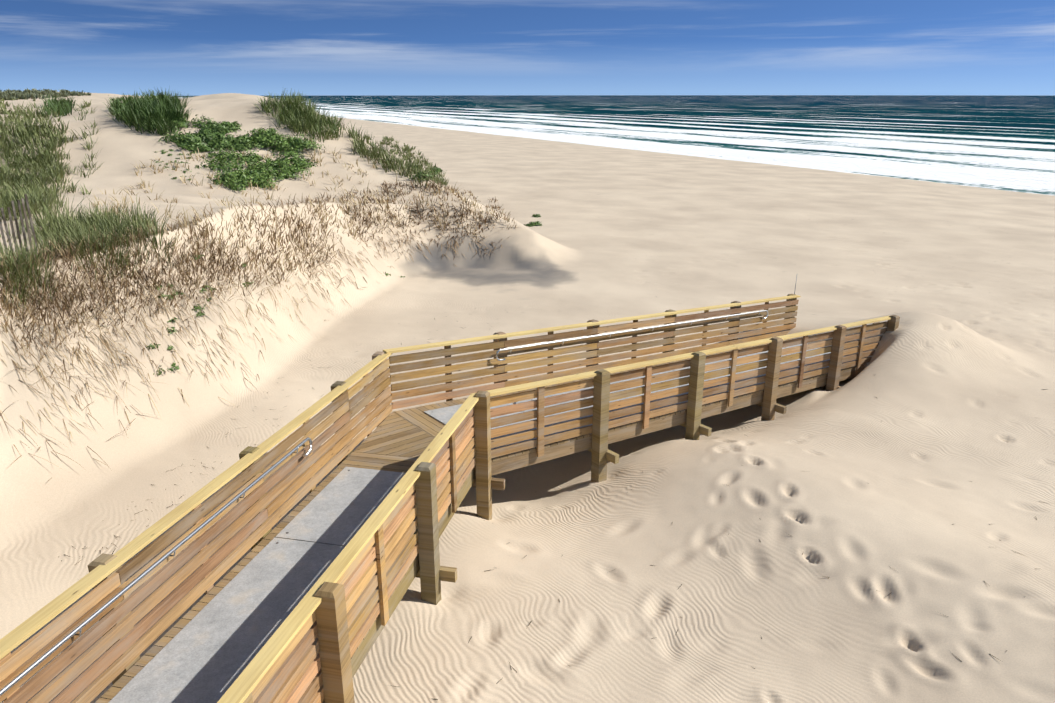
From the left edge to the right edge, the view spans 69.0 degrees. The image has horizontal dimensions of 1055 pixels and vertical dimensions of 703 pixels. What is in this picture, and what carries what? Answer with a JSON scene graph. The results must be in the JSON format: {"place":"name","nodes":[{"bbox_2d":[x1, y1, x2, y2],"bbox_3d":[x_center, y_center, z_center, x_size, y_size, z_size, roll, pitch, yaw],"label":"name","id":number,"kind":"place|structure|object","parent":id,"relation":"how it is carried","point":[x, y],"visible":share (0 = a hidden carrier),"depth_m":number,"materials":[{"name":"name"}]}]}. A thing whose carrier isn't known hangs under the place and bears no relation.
{"place":"outdoors","nodes":[
{"label":"outdoors","id":0,"kind":"place"},
{"bbox_2d":[0,92,1054,702],"bbox_3d":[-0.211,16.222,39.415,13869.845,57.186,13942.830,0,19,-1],"label":"sand ground","id":1,"kind":"structure","parent":0,"point":[908,446],"depth_m":13.92,"materials":[{"name":"beige sand"}]},
{"bbox_2d":[0,194,37,256],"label":"sand fence","id":2,"kind":"object","parent":1,"relation":"on","point":[16,222],"visible":0.6,"depth_m":12.50,"materials":[{"name":"grey wood"}]},
{"bbox_2d":[0,103,69,220],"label":"beach grass","id":3,"kind":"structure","parent":1,"relation":"on","point":[7,151],"depth_m":28.86,"materials":[{"name":"green plant"}]},
{"bbox_2d":[0,233,72,313],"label":"beach grass","id":4,"kind":"object","parent":1,"relation":"on","point":[25,269],"visible":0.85,"depth_m":12.17,"materials":[{"name":"green plant"}]},
{"bbox_2d":[0,88,90,99],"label":"dune grass","id":5,"kind":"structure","parent":1,"relation":"on","point":[25,94],"depth_m":149.83,"materials":[{"name":"green plant"}]},
{"bbox_2d":[0,97,103,241],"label":"sparse beach grass","id":6,"kind":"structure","parent":1,"relation":"on","point":[63,187],"depth_m":29.50,"materials":[{"name":"green plant"}]},
{"bbox_2d":[38,93,76,116],"bbox_3d":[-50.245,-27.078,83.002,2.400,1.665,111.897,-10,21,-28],"label":"beach grass","id":7,"kind":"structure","parent":1,"relation":"on","point":[65,106],"depth_m":43.39,"materials":[{"name":"green plant"}]},
{"bbox_2d":[10,197,178,281],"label":"beach grass","id":8,"kind":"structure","parent":1,"relation":"on","point":[78,230],"depth_m":14.65,"materials":[{"name":"green plant"}]},
{"bbox_2d":[104,86,193,135],"bbox_3d":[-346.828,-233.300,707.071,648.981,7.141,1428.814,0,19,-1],"label":"beach grass","id":9,"kind":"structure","parent":1,"relation":"on","point":[152,112],"depth_m":34.15,"materials":[{"name":"green plant"}]},
{"bbox_2d":[0,259,305,483],"bbox_3d":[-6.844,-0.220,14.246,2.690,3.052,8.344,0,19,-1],"label":"dry grass tufts","id":10,"kind":"object","parent":1,"relation":"on","point":[113,367],"visible":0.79,"depth_m":13.06,"materials":[{"name":"beige plant"}]},
{"bbox_2d":[154,149,214,179],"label":"creeper sprigs","id":11,"kind":"object","parent":1,"relation":"on","point":[184,172],"visible":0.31,"depth_m":30.21,"materials":[{"name":"green plant"}]},
{"bbox_2d":[0,218,379,427],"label":"dune grass","id":12,"kind":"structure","parent":1,"relation":"on","point":[146,326],"depth_m":13.54,"materials":[{"name":"brown plant"}]},
{"bbox_2d":[146,255,253,374],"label":"small green plants","id":13,"kind":"object","parent":1,"relation":"on","point":[174,330],"visible":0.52,"depth_m":15.04,"materials":[{"name":"plant"}]},
{"bbox_2d":[159,114,263,151],"bbox_3d":[-14.024,-9.484,33.226,3.863,1.457,4.613,-13,22,-33],"label":"shrub patch","id":14,"kind":"object","parent":1,"relation":"on","point":[209,131],"visible":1,"depth_m":32.58,"materials":[{"name":"green plant"}]},
{"bbox_2d":[90,138,377,229],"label":"dry grass","id":15,"kind":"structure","parent":1,"relation":"on","point":[203,155],"depth_m":28.43,"materials":[{"name":"beige plant"}]},
{"bbox_2d":[0,177,517,352],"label":"dead brush","id":16,"kind":"object","parent":1,"relation":"on","point":[66,253],"visible":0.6,"depth_m":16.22,"materials":[{"name":"brown plant"}]},
{"bbox_2d":[201,126,325,190],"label":"green shrubs","id":17,"kind":"object","parent":1,"relation":"on","point":[269,137],"visible":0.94,"depth_m":30.97,"materials":[{"name":"green plant"}]},
{"bbox_2d":[253,88,349,142],"bbox_3d":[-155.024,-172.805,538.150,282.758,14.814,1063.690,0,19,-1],"label":"dune grass","id":18,"kind":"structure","parent":1,"relation":"on","point":[296,117],"depth_m":35.51,"materials":[{"name":"green plant"}]},
{"bbox_2d":[343,121,448,187],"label":"beach grass","id":19,"kind":"structure","parent":1,"relation":"on","point":[389,162],"depth_m":34.64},
{"bbox_2d":[290,216,508,304],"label":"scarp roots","id":20,"kind":"object","parent":1,"relation":"on","point":[319,263],"visible":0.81,"depth_m":27.40,"materials":[{"name":"brown plant"}]},
{"bbox_2d":[409,166,443,180],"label":"plants","id":21,"kind":"object","parent":1,"relation":"on","point":[436,171],"visible":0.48,"depth_m":32.98,"materials":[{"name":"green plant"}]},
{"bbox_2d":[0,276,899,702],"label":"boardwalk","id":22,"kind":"structure","parent":1,"relation":"on","point":[300,602],"depth_m":9.69,"materials":[{"name":"brown wood"}]},
{"bbox_2d":[524,214,541,226],"bbox_3d":[0.325,-6.731,39.441,1.055,0.325,3.743,0,19,-1],"label":"plant","id":23,"kind":"object","parent":1,"relation":"on","point":[535,223],"visible":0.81,"depth_m":38.15,"materials":[{"name":"green plant"}]},
{"bbox_2d":[0,0,1054,95],"label":"sky","id":24,"kind":"structure","parent":0,"point":[191,47],"materials":[{"name":"blue"}]},
{"bbox_2d":[58,203,1049,699],"bbox_3d":[10.711,-3.437,29.907,26.151,1.265,50.032,4,19,11],"label":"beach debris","id":25,"kind":"object","parent":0,"point":[526,555],"visible":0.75,"depth_m":10.78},
{"bbox_2d":[170,95,1054,195],"bbox_3d":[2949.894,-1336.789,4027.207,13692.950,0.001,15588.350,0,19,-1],"label":"sea water","id":26,"kind":"structure","parent":0,"point":[1006,143],"depth_m":265.75,"materials":[{"name":"liquid"}]}
]}

